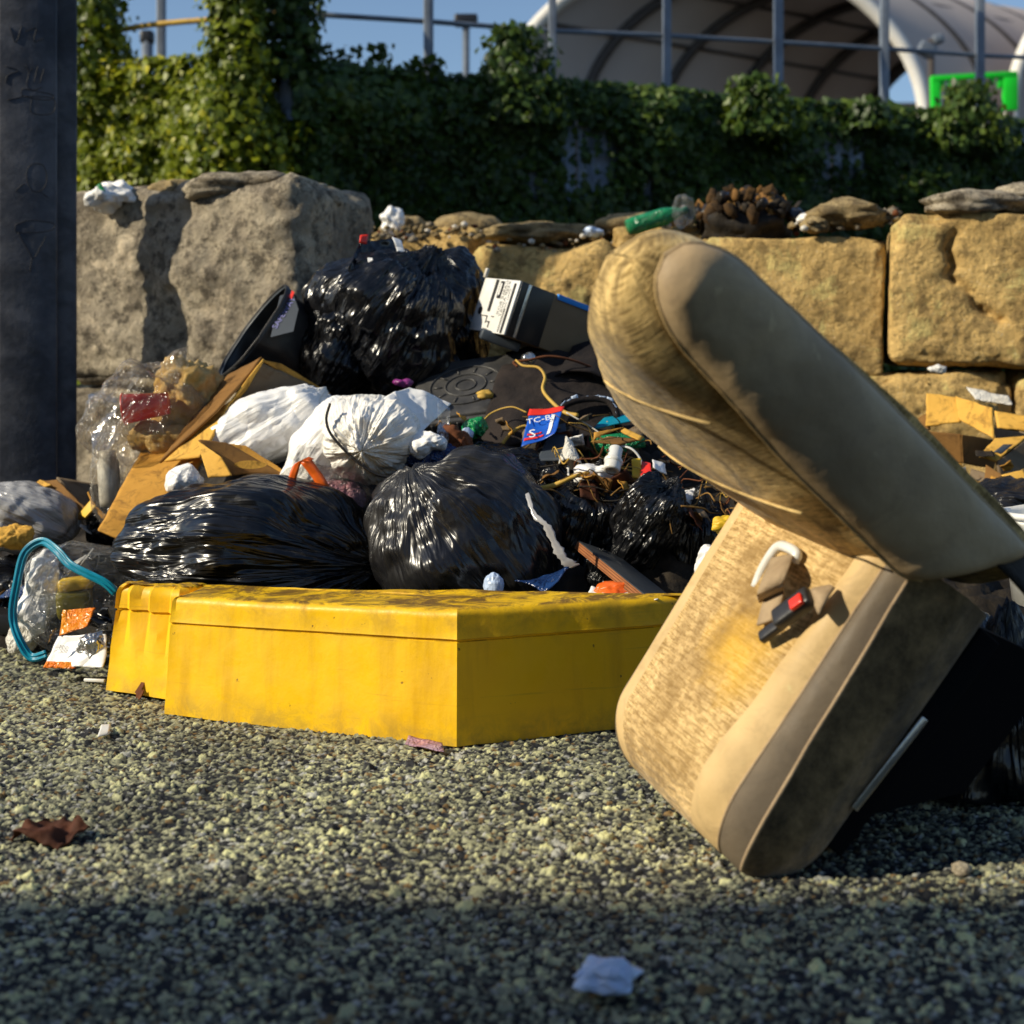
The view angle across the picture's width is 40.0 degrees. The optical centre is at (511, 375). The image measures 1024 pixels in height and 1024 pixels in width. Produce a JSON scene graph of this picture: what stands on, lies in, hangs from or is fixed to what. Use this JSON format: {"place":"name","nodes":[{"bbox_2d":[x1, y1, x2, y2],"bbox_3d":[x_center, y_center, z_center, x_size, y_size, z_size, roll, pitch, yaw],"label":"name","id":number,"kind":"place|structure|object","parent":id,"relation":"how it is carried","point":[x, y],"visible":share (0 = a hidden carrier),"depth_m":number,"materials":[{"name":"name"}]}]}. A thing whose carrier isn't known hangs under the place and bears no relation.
{"place":"outdoors","nodes":[
{"label":"outdoors","id":0,"kind":"place"},
{"bbox_2d":[0,647,1023,1023],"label":"asphalt","id":1,"kind":"structure","parent":0,"point":[202,871],"depth_m":2.00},
{"bbox_2d":[0,547,67,635],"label":"rubbish bag","id":2,"kind":"object","parent":1,"relation":"on","point":[8,562],"visible":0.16,"depth_m":3.86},
{"bbox_2d":[0,481,82,554],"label":"grey bag","id":3,"kind":"object","parent":2,"relation":"on","point":[51,514],"visible":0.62,"depth_m":3.93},
{"bbox_2d":[0,523,34,549],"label":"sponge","id":4,"kind":"object","parent":3,"relation":"on","point":[15,536],"visible":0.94,"depth_m":3.80,"materials":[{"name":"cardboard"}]},
{"bbox_2d":[37,477,105,519],"bbox_3d":[-1.288,0.359,4.055,0.237,0.120,0.325,0,0,-26],"label":"flattened carton","id":5,"kind":"object","parent":3,"relation":"on","point":[84,496],"visible":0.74,"depth_m":4.09,"materials":[{"name":"cardboard"}]},
{"bbox_2d":[7,815,90,850],"bbox_3d":[-0.735,0.718,2.217,0.108,0.041,0.085,0,0,29],"label":"dead leaf","id":6,"kind":"object","parent":1,"relation":"on","point":[59,833],"visible":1,"depth_m":2.21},
{"bbox_2d":[8,537,117,661],"bbox_3d":[-1.051,0.559,3.556,0.418,0.307,0.283,0,0,0],"label":"zip bag","id":7,"kind":"object","parent":1,"relation":"on","point":[60,554],"visible":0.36,"depth_m":3.50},
{"bbox_2d":[17,549,62,637],"bbox_3d":[-1.199,0.554,3.571,0.119,0.224,0.118,0,0,0],"label":"paper towel","id":8,"kind":"object","parent":7,"relation":"in","point":[36,609],"visible":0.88,"depth_m":3.53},
{"bbox_2d":[55,588,94,619],"bbox_3d":[-1.101,0.577,3.547,0.094,0.082,0.061,0,0,0],"label":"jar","id":9,"kind":"object","parent":7,"relation":"in","point":[80,599],"visible":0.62,"depth_m":3.52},
{"bbox_2d":[98,450,201,537],"bbox_3d":[-0.972,0.318,3.745,0.223,0.240,0.304,0,0,17],"label":"cardboard sheet","id":10,"kind":"object","parent":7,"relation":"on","point":[145,478],"visible":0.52,"depth_m":3.76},
{"bbox_2d":[43,634,106,668],"bbox_3d":[-1.035,0.662,3.367,0.197,0.086,0.055,0,0,27],"label":"snack wrapper","id":11,"kind":"object","parent":1,"relation":"on","point":[64,654],"visible":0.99,"depth_m":3.37,"materials":[{"name":"white plastic"}]},
{"bbox_2d":[59,608,95,635],"bbox_3d":[-1.060,0.599,3.421,0.091,0.068,0.037,0,0,19],"label":"foil packet","id":12,"kind":"object","parent":11,"relation":"on","point":[74,619],"visible":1,"depth_m":3.42},
{"bbox_2d":[76,630,111,658],"bbox_3d":[-1.006,0.647,3.373,0.086,0.073,0.075,0,0,14],"label":"wrapper","id":13,"kind":"object","parent":11,"relation":"on","point":[90,645],"visible":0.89,"depth_m":3.35,"materials":[{"name":"metal"}]},
{"bbox_2d":[110,473,379,589],"bbox_3d":[-0.638,0.457,3.489,0.707,0.420,0.436,0,0,0],"label":"rubbish bag","id":14,"kind":"object","parent":1,"relation":"on","point":[266,530],"visible":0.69,"depth_m":3.34,"materials":[{"name":"plastic"}]},
{"bbox_2d":[164,463,203,491],"bbox_3d":[-0.852,0.268,3.658,0.102,0.078,0.072,0,0,0],"label":"crumpled paper","id":15,"kind":"object","parent":14,"relation":"on","point":[181,476],"visible":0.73,"depth_m":3.63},
{"bbox_2d":[198,440,281,477],"bbox_3d":[-0.710,0.218,3.695,0.207,0.098,0.150,0,0,-34],"label":"cardboard flap","id":16,"kind":"object","parent":14,"relation":"on","point":[222,459],"visible":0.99,"depth_m":3.68,"materials":[{"name":"cardboard"}]},
{"bbox_2d":[289,457,329,486],"bbox_3d":[-0.469,0.292,3.588,0.251,0.178,0.189,0,0,0],"label":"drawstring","id":17,"kind":"object","parent":14,"relation":"on","point":[312,469],"visible":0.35,"depth_m":3.50,"materials":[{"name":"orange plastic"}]},
{"bbox_2d":[327,478,366,507],"bbox_3d":[-0.434,0.312,3.620,0.124,0.095,0.112,0,0,0],"label":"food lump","id":18,"kind":"object","parent":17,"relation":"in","point":[355,491],"visible":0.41,"depth_m":3.59,"materials":[{"name":"food"}]},
{"bbox_2d":[322,394,420,485],"bbox_3d":[-0.356,0.168,3.610,0.264,0.237,0.259,0,0,0],"label":"white bag","id":19,"kind":"object","parent":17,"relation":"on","point":[375,433],"visible":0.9,"depth_m":3.53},
{"bbox_2d":[383,387,450,430],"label":"white bag","id":20,"kind":"object","parent":19,"relation":"on","point":[427,408],"visible":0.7,"depth_m":3.67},
{"bbox_2d":[106,581,681,746],"bbox_3d":[-0.298,0.602,3.006,1.356,0.272,0.349,0,0,14],"label":"plastic barrier","id":21,"kind":"object","parent":1,"relation":"on","point":[459,667],"visible":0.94,"depth_m":2.91,"materials":[{"name":"plastic"}]},
{"bbox_2d":[575,541,665,593],"bbox_3d":[0.267,0.462,3.196,0.113,0.133,0.403,0,0,-19],"label":"wooden board","id":22,"kind":"object","parent":21,"relation":"on","point":[613,567],"visible":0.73,"depth_m":3.20,"materials":[{"name":"brown wood"}]},
{"bbox_2d":[0,438,1023,649],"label":"rubbish mound","id":23,"kind":"object","parent":1,"relation":"on","point":[670,573],"visible":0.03,"depth_m":3.73,"materials":[{"name":"plastic"}]},
{"bbox_2d":[86,507,114,546],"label":"rubbish bag","id":24,"kind":"object","parent":23,"relation":"on","point":[94,521],"visible":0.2,"depth_m":3.98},
{"bbox_2d":[159,357,329,462],"bbox_3d":[-0.769,0.093,3.967,0.214,0.291,0.498,0,0,41],"label":"cardboard box","id":25,"kind":"object","parent":23,"relation":"on","point":[257,375],"visible":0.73,"depth_m":3.91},
{"bbox_2d":[199,384,330,467],"bbox_3d":[-0.686,0.152,3.896,0.388,0.256,0.240,0,0,0],"label":"white bag","id":26,"kind":"object","parent":25,"relation":"on","point":[267,424],"visible":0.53,"depth_m":3.79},
{"bbox_2d":[218,284,309,384],"bbox_3d":[-0.691,-0.081,4.195,0.363,0.377,0.261,0,0,0],"label":"black plastic bucket","id":27,"kind":"object","parent":23,"relation":"on","point":[275,328],"visible":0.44,"depth_m":4.13,"materials":[{"name":"black plastic"}]},
{"bbox_2d":[280,395,341,480],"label":"white bag","id":28,"kind":"object","parent":23,"relation":"on","point":[306,440],"visible":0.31,"depth_m":3.60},
{"bbox_2d":[299,310,362,395],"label":"rubbish bag","id":29,"kind":"object","parent":23,"relation":"on","point":[326,360],"visible":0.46,"depth_m":4.09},
{"bbox_2d":[301,244,471,395],"bbox_3d":[-0.380,-0.158,4.234,0.518,0.470,0.399,0,0,0],"label":"rubbish bag","id":30,"kind":"object","parent":23,"relation":"on","point":[404,312],"visible":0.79,"depth_m":4.08,"materials":[{"name":"plastic"}]},
{"bbox_2d":[348,234,403,270],"bbox_3d":[-0.389,-0.342,4.171,0.138,0.158,0.222,0,0,43],"label":"bag mouth","id":31,"kind":"object","parent":30,"relation":"attached to","point":[393,243],"visible":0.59,"depth_m":4.20},
{"bbox_2d":[423,244,490,359],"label":"rubbish bag","id":32,"kind":"object","parent":23,"relation":"on","point":[469,343],"visible":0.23,"depth_m":4.28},
{"bbox_2d":[363,445,561,590],"bbox_3d":[-0.117,0.413,3.432,0.484,0.484,0.440,0,0,0],"label":"rubbish bag","id":33,"kind":"object","parent":23,"relation":"on","point":[461,517],"visible":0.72,"depth_m":3.29,"materials":[{"name":"plastic"}]},
{"bbox_2d":[404,443,455,467],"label":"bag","id":34,"kind":"object","parent":33,"relation":"on","point":[433,456],"visible":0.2,"depth_m":3.55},
{"bbox_2d":[409,430,446,459],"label":"white bag","id":35,"kind":"object","parent":34,"relation":"on","point":[423,444],"visible":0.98,"depth_m":3.52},
{"bbox_2d":[473,438,558,480],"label":"rubbish bag","id":36,"kind":"object","parent":33,"relation":"on","point":[529,459],"visible":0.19,"depth_m":3.59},
{"bbox_2d":[439,424,472,447],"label":"snack bag","id":37,"kind":"object","parent":36,"relation":"on","point":[455,436],"visible":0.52,"depth_m":3.62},
{"bbox_2d":[521,406,564,446],"bbox_3d":[0.081,0.134,3.661,0.092,0.103,0.109,0,0,14],"label":"chip packet","id":38,"kind":"object","parent":36,"relation":"on","point":[542,424],"visible":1,"depth_m":3.66,"materials":[{"name":"blue plastic"}]},
{"bbox_2d":[539,423,565,461],"bbox_3d":[0.103,0.174,3.640,0.082,0.096,0.122,0,0,0],"label":"slate card","id":39,"kind":"object","parent":36,"relation":"on","point":[547,454],"visible":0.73,"depth_m":3.63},
{"bbox_2d":[525,493,579,567],"bbox_3d":[0.085,0.355,3.219,0.148,0.166,0.033,0,0,35],"label":"torn strip","id":40,"kind":"object","parent":33,"relation":"on","point":[559,552],"visible":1,"depth_m":3.20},
{"bbox_2d":[415,352,526,437],"bbox_3d":[-0.110,0.067,4.054,0.368,0.272,0.221,0,0,8],"label":"tub cover","id":41,"kind":"object","parent":23,"relation":"on","point":[458,385],"visible":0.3,"depth_m":4.06,"materials":[{"name":"black plastic"}]},
{"bbox_2d":[469,268,589,351],"bbox_3d":[0.132,-0.154,4.213,0.479,0.332,0.236,0,0,-31],"label":"printed box","id":42,"kind":"object","parent":23,"relation":"on","point":[525,314],"visible":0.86,"depth_m":4.08,"materials":[{"name":"black cardboard"}]},
{"bbox_2d":[481,346,648,446],"bbox_3d":[0.174,0.064,3.960,0.539,0.330,0.443,0,0,0],"label":"jacket","id":43,"kind":"object","parent":23,"relation":"on","point":[519,386],"visible":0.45,"depth_m":3.94,"materials":[{"name":"brown fabric"}]},
{"bbox_2d":[553,340,602,378],"bbox_3d":[0.255,-0.034,4.032,0.277,0.135,0.168,0,0,0],"label":"jacket sleeve","id":44,"kind":"object","parent":43,"relation":"on","point":[583,352],"visible":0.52,"depth_m":4.02,"materials":[{"name":"black fabric"}]},
{"bbox_2d":[558,394,620,438],"bbox_3d":[0.191,0.115,3.789,0.202,0.128,0.086,0,0,0],"label":"torn collar","id":45,"kind":"object","parent":43,"relation":"on","point":[581,406],"visible":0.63,"depth_m":3.81,"materials":[{"name":"black fabric"}]},
{"bbox_2d":[536,458,626,566],"bbox_3d":[0.173,0.392,3.563,0.318,0.375,0.294,0,0,0],"label":"rubbish bag","id":46,"kind":"object","parent":23,"relation":"on","point":[584,520],"visible":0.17,"depth_m":3.43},
{"bbox_2d":[592,427,643,444],"bbox_3d":[0.273,0.157,3.621,0.133,0.044,0.083,0,0,0],"label":"carton","id":47,"kind":"object","parent":46,"relation":"on","point":[634,436],"visible":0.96,"depth_m":3.62,"materials":[{"name":"cardboard"}]},
{"bbox_2d":[605,470,689,571],"bbox_3d":[0.329,0.363,3.420,0.219,0.264,0.210,0,0,0],"label":"rubbish bag","id":48,"kind":"object","parent":23,"relation":"on","point":[647,508],"visible":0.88,"depth_m":3.36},
{"bbox_2d":[669,484,732,565],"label":"rubbish bag","id":49,"kind":"object","parent":23,"relation":"on","point":[693,541],"visible":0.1,"depth_m":3.40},
{"bbox_2d":[925,393,994,468],"bbox_3d":[1.357,0.198,4.273,0.212,0.282,0.152,0,0,24],"label":"cardboard box","id":50,"kind":"object","parent":23,"relation":"on","point":[942,410],"visible":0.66,"depth_m":4.26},
{"bbox_2d":[979,475,1023,506],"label":"rubbish bag","id":51,"kind":"object","parent":23,"relation":"on","point":[1006,491],"visible":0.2,"depth_m":3.83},
{"bbox_2d":[980,436,1023,474],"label":"cardboard box","id":52,"kind":"object","parent":23,"relation":"on","point":[1000,447],"visible":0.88,"depth_m":4.14,"materials":[{"name":"cardboard"}]},
{"bbox_2d":[994,411,1023,431],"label":"cardboard sheet","id":53,"kind":"object","parent":23,"relation":"on","point":[1007,421],"visible":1,"depth_m":4.44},
{"bbox_2d":[1004,504,1023,606],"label":"white tub","id":54,"kind":"object","parent":23,"relation":"on","point":[1016,513],"visible":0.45,"depth_m":3.18,"materials":[{"name":"plastic"}]},
{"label":"food bag","id":55,"kind":"object","parent":23,"relation":"on","visible":0},
{"bbox_2d":[120,393,170,424],"bbox_3d":[-1.015,0.094,3.893,0.135,0.091,0.090,0,0,0],"label":"red cup","id":56,"kind":"object","parent":55,"relation":"in","point":[139,407],"visible":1,"depth_m":3.87,"materials":[{"name":"plastic"}]},
{"bbox_2d":[127,420,184,453],"bbox_3d":[-0.988,0.178,3.944,0.182,0.106,0.136,0,0,0],"label":"food waste","id":57,"kind":"object","parent":55,"relation":"in","point":[152,436],"visible":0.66,"depth_m":3.89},
{"bbox_2d":[151,354,223,425],"bbox_3d":[-0.928,0.067,3.999,0.204,0.252,0.167,0,0,27],"label":"food waste","id":58,"kind":"object","parent":55,"relation":"in","point":[189,387],"visible":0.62,"depth_m":3.94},
{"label":"food bag","id":59,"kind":"object","parent":55,"relation":"attached to","visible":0},
{"bbox_2d":[97,450,120,507],"bbox_3d":[-1.115,0.286,3.893,0.063,0.157,0.070,0,0,0],"label":"jar","id":60,"kind":"object","parent":59,"relation":"in","point":[108,475],"visible":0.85,"depth_m":3.87,"materials":[{"name":"glass"}]},
{"bbox_2d":[572,954,643,995],"bbox_3d":[0.113,0.705,1.667,0.073,0.039,0.073,0,0,24],"label":"foam piece","id":61,"kind":"object","parent":1,"relation":"on","point":[605,976],"visible":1,"depth_m":1.65,"materials":[{"name":"blue plastic"}]},
{"bbox_2d":[588,229,1023,876],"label":"car seat","id":62,"kind":"object","parent":1,"relation":"on","point":[830,663],"visible":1,"depth_m":2.05,"materials":[{"name":"fabric"}]},
{"bbox_2d":[938,597,1023,804],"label":"rubbish bag","id":63,"kind":"object","parent":1,"relation":"on","point":[999,778],"visible":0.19,"depth_m":2.37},
{"bbox_2d":[78,0,1023,102],"label":"sky","id":64,"kind":"structure","parent":0,"point":[407,38],"materials":[{"name":"blue"}]},
{"label":"ground","id":65,"kind":"structure","parent":0,"visible":0},
{"bbox_2d":[0,0,76,481],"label":"steel post","id":66,"kind":"object","parent":65,"relation":"on","point":[38,240],"visible":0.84,"depth_m":4.77,"materials":[{"name":"black"}]},
{"bbox_2d":[77,384,238,483],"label":"concrete block","id":67,"kind":"structure","parent":65,"relation":"on","point":[101,426],"depth_m":5.15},
{"bbox_2d":[77,172,373,390],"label":"concrete block","id":68,"kind":"structure","parent":67,"relation":"on","point":[161,275],"depth_m":4.93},
{"bbox_2d":[83,179,135,214],"bbox_3d":[-1.438,-0.640,5.043,0.190,0.124,0.162,0,0,0],"label":"plastic scrap","id":69,"kind":"object","parent":68,"relation":"on","point":[109,197],"visible":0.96,"depth_m":5.01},
{"bbox_2d":[174,171,327,201],"bbox_3d":[-0.931,-0.655,5.001,0.564,0.131,0.342,0,0,0],"label":"rubble stone","id":70,"kind":"object","parent":68,"relation":"on","point":[208,185],"visible":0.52,"depth_m":4.86,"materials":[{"name":"stone"}]},
{"bbox_2d":[156,0,165,83],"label":"fence post","id":71,"kind":"object","parent":65,"relation":"on","point":[160,31],"visible":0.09,"depth_m":9.27,"materials":[{"name":"metal"}]},
{"bbox_2d":[77,78,293,387],"bbox_3d":[-2.914,-0.471,8.785,3.745,2.423,0.023,0,0,26],"label":"corrugated fence","id":72,"kind":"object","parent":65,"relation":"on","point":[283,94],"visible":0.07,"depth_m":7.99,"materials":[{"name":"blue metal"}]},
{"bbox_2d":[77,0,138,119],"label":"climbing ivy","id":73,"kind":"object","parent":72,"relation":"attached to","point":[97,20],"visible":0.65,"depth_m":8.48,"materials":[{"name":"green plant"}]},
{"bbox_2d":[77,39,293,384],"bbox_3d":[-2.987,-0.924,8.694,3.761,2.001,0.519,0,0,27],"label":"ivy","id":74,"kind":"object","parent":72,"relation":"attached to","point":[115,144],"visible":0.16,"depth_m":8.31,"materials":[{"name":"green plant"}]},
{"bbox_2d":[168,0,313,179],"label":"climbing ivy","id":75,"kind":"object","parent":72,"relation":"attached to","point":[236,33],"visible":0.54,"depth_m":7.63,"materials":[{"name":"green plant"}]},
{"bbox_2d":[423,0,433,74],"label":"fence post","id":76,"kind":"object","parent":65,"relation":"on","point":[428,27],"visible":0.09,"depth_m":8.72,"materials":[{"name":"metal"}]},
{"bbox_2d":[316,12,1023,59],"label":"fence rail","id":77,"kind":"object","parent":76,"relation":"attached to","point":[622,33],"visible":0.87,"depth_m":9.45,"materials":[{"name":"metal"}]},
{"bbox_2d":[454,14,477,76],"bbox_3d":[-0.392,-1.167,12.000,0.200,3.814,0.120,0,0,0],"label":"flood light","id":78,"kind":"object","parent":65,"relation":"on","point":[466,37],"visible":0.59,"depth_m":11.97,"materials":[{"name":"metal"}]},
{"bbox_2d":[296,85,1023,367],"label":"corrugated fence","id":79,"kind":"object","parent":65,"relation":"on","point":[603,160],"visible":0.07,"depth_m":8.57,"materials":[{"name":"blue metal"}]},
{"bbox_2d":[261,0,343,86],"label":"climbing ivy","id":80,"kind":"object","parent":79,"relation":"attached to","point":[290,22],"visible":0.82,"depth_m":7.86,"materials":[{"name":"green plant"}]},
{"bbox_2d":[464,18,581,131],"bbox_3d":[0.019,-1.756,8.348,0.784,0.658,0.789,0,0,0],"label":"climbing ivy","id":81,"kind":"object","parent":79,"relation":"attached to","point":[513,44],"visible":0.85,"depth_m":8.20,"materials":[{"name":"green plant"}]},
{"bbox_2d":[287,58,1023,372],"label":"ivy","id":82,"kind":"object","parent":79,"relation":"attached to","point":[667,147],"visible":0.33,"depth_m":8.41,"materials":[{"name":"green plant"}]},
{"bbox_2d":[720,70,819,144],"bbox_3d":[1.523,-1.639,8.646,0.588,0.415,0.601,0,0,43],"label":"climbing ivy","id":83,"kind":"object","parent":79,"relation":"attached to","point":[755,91],"visible":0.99,"depth_m":8.51,"materials":[{"name":"green plant"}]},
{"bbox_2d":[836,94,910,136],"bbox_3d":[2.285,-1.656,8.982,0.462,0.259,0.476,0,0,0],"label":"climbing ivy","id":84,"kind":"object","parent":79,"relation":"attached to","point":[869,103],"visible":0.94,"depth_m":8.90,"materials":[{"name":"green plant"}]},
{"bbox_2d":[914,78,1022,152],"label":"climbing ivy","id":85,"kind":"object","parent":79,"relation":"attached to","point":[959,95],"visible":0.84,"depth_m":9.07,"materials":[{"name":"green plant"}]},
{"bbox_2d":[662,0,670,85],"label":"fence post","id":86,"kind":"object","parent":65,"relation":"on","point":[666,42],"visible":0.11,"depth_m":9.37,"materials":[{"name":"metal"}]},
{"bbox_2d":[510,0,1023,192],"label":"fabric tent","id":87,"kind":"object","parent":65,"relation":"on","point":[816,73],"visible":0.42,"depth_m":26.84,"materials":[{"name":"fabric"}]},
{"bbox_2d":[773,0,782,92],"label":"fence post","id":88,"kind":"object","parent":65,"relation":"on","point":[777,36],"visible":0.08,"depth_m":9.67,"materials":[{"name":"metal"}]},
{"bbox_2d":[879,0,888,105],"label":"fence post","id":89,"kind":"object","parent":65,"relation":"on","point":[884,51],"visible":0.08,"depth_m":10.07,"materials":[{"name":"metal"}]},
{"bbox_2d":[916,33,944,106],"bbox_3d":[4.756,-1.571,16.000,0.313,4.622,0.150,0,0,0],"label":"flood light","id":90,"kind":"object","parent":65,"relation":"on","point":[934,41],"visible":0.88,"depth_m":15.96,"materials":[{"name":"grey metal"}]},
{"bbox_2d":[870,368,1011,473],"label":"concrete block","id":91,"kind":"structure","parent":65,"relation":"on","point":[908,390],"depth_m":4.92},
{"bbox_2d":[703,236,885,375],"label":"concrete block","id":92,"kind":"structure","parent":91,"relation":"on","point":[830,289],"depth_m":5.02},
{"bbox_2d":[681,183,804,239],"bbox_3d":[0.868,-0.591,5.264,0.457,0.269,0.322,0,0,0],"label":"charred heap","id":93,"kind":"object","parent":92,"relation":"on","point":[746,211],"visible":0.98,"depth_m":5.16,"materials":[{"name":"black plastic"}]},
{"bbox_2d":[804,196,889,230],"bbox_3d":[1.211,-0.585,5.101,0.313,0.128,0.252,0,0,0],"label":"rubble stone","id":94,"kind":"object","parent":92,"relation":"on","point":[847,212],"visible":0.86,"depth_m":5.01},
{"bbox_2d":[930,71,1017,116],"bbox_3d":[4.595,-1.140,14.000,0.862,3.761,0.070,0,0,0],"label":"sports frame","id":95,"kind":"object","parent":65,"relation":"on","point":[1007,82],"visible":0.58,"depth_m":13.97,"materials":[{"name":"green paint"}]},
{"bbox_2d":[975,0,984,105],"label":"fence post","id":96,"kind":"object","parent":65,"relation":"on","point":[979,38],"visible":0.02,"depth_m":10.37,"materials":[{"name":"metal"}]},
{"bbox_2d":[1004,369,1023,470],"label":"concrete block","id":97,"kind":"structure","parent":65,"relation":"on","point":[1014,379],"depth_m":4.92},
{"bbox_2d":[883,212,1023,369],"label":"concrete block","id":98,"kind":"structure","parent":97,"relation":"on","point":[954,290],"depth_m":4.89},
{"bbox_2d":[919,188,1023,214],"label":"rubble stone","id":99,"kind":"object","parent":98,"relation":"on","point":[967,201],"visible":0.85,"depth_m":4.86,"materials":[{"name":"stone"}]},
{"bbox_2d":[1005,36,1023,119],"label":"fabric tent","id":100,"kind":"object","parent":65,"relation":"on","point":[1017,65],"visible":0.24,"depth_m":25.45,"materials":[{"name":"fabric"}]},
{"bbox_3d":[0.829,0.382,5.469,1.016,0.797,0.742,0,0,0],"label":"concrete block","id":101,"kind":"object","parent":65,"relation":"on","visible":0},
{"bbox_2d":[612,224,703,247],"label":"concrete block","id":102,"kind":"structure","parent":101,"relation":"on","point":[621,235],"depth_m":5.35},
{"bbox_2d":[595,211,693,239],"bbox_3d":[0.513,-0.582,5.501,0.409,0.126,0.205,0,0,0],"label":"rubble stone","id":103,"kind":"object","parent":102,"relation":"on","point":[609,222],"visible":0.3,"depth_m":5.43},
{"bbox_3d":[-0.059,0.389,5.717,1.117,0.789,0.819,0,0,0],"label":"concrete block","id":104,"kind":"object","parent":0,"visible":0},
{"bbox_2d":[371,227,496,254],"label":"concrete block","id":105,"kind":"structure","parent":104,"relation":"on","point":[444,241],"depth_m":5.65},
{"bbox_2d":[434,212,502,229],"bbox_3d":[-0.181,-0.606,5.803,0.295,0.132,0.215,0,0,0],"label":"rubble stone","id":106,"kind":"object","parent":105,"relation":"on","point":[482,221],"visible":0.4,"depth_m":5.73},
{"bbox_2d":[474,238,615,356],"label":"concrete block","id":107,"kind":"structure","parent":104,"relation":"on","point":[573,274],"depth_m":5.33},
{"bbox_2d":[483,221,598,247],"bbox_3d":[0.121,-0.552,5.497,0.473,0.106,0.258,0,0,0],"label":"rubble stone","id":108,"kind":"object","parent":107,"relation":"on","point":[546,233],"visible":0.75,"depth_m":5.41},
{"bbox_2d":[371,206,901,252],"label":"loose gravel","id":109,"kind":"structure","parent":107,"relation":"on","point":[893,213],"depth_m":5.41,"materials":[{"name":"gravel"}]},
{"bbox_2d":[625,206,688,234],"bbox_3d":[0.547,-0.583,5.313,0.243,0.112,0.068,0,0,-6],"label":"plastic bottle","id":110,"kind":"object","parent":109,"relation":"on","point":[648,221],"visible":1,"depth_m":5.29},
{"bbox_3d":[-1.492,-1.210,8.350,0.080,3.900,0.080,0,0,0],"label":"fence post","id":111,"kind":"object","parent":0,"visible":0},
{"bbox_2d":[107,11,267,33],"bbox_3d":[-2.040,-2.112,8.540,1.443,0.095,0.076,0,0,20],"label":"fence rail","id":112,"kind":"object","parent":111,"relation":"attached to","point":[164,23],"visible":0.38,"depth_m":8.53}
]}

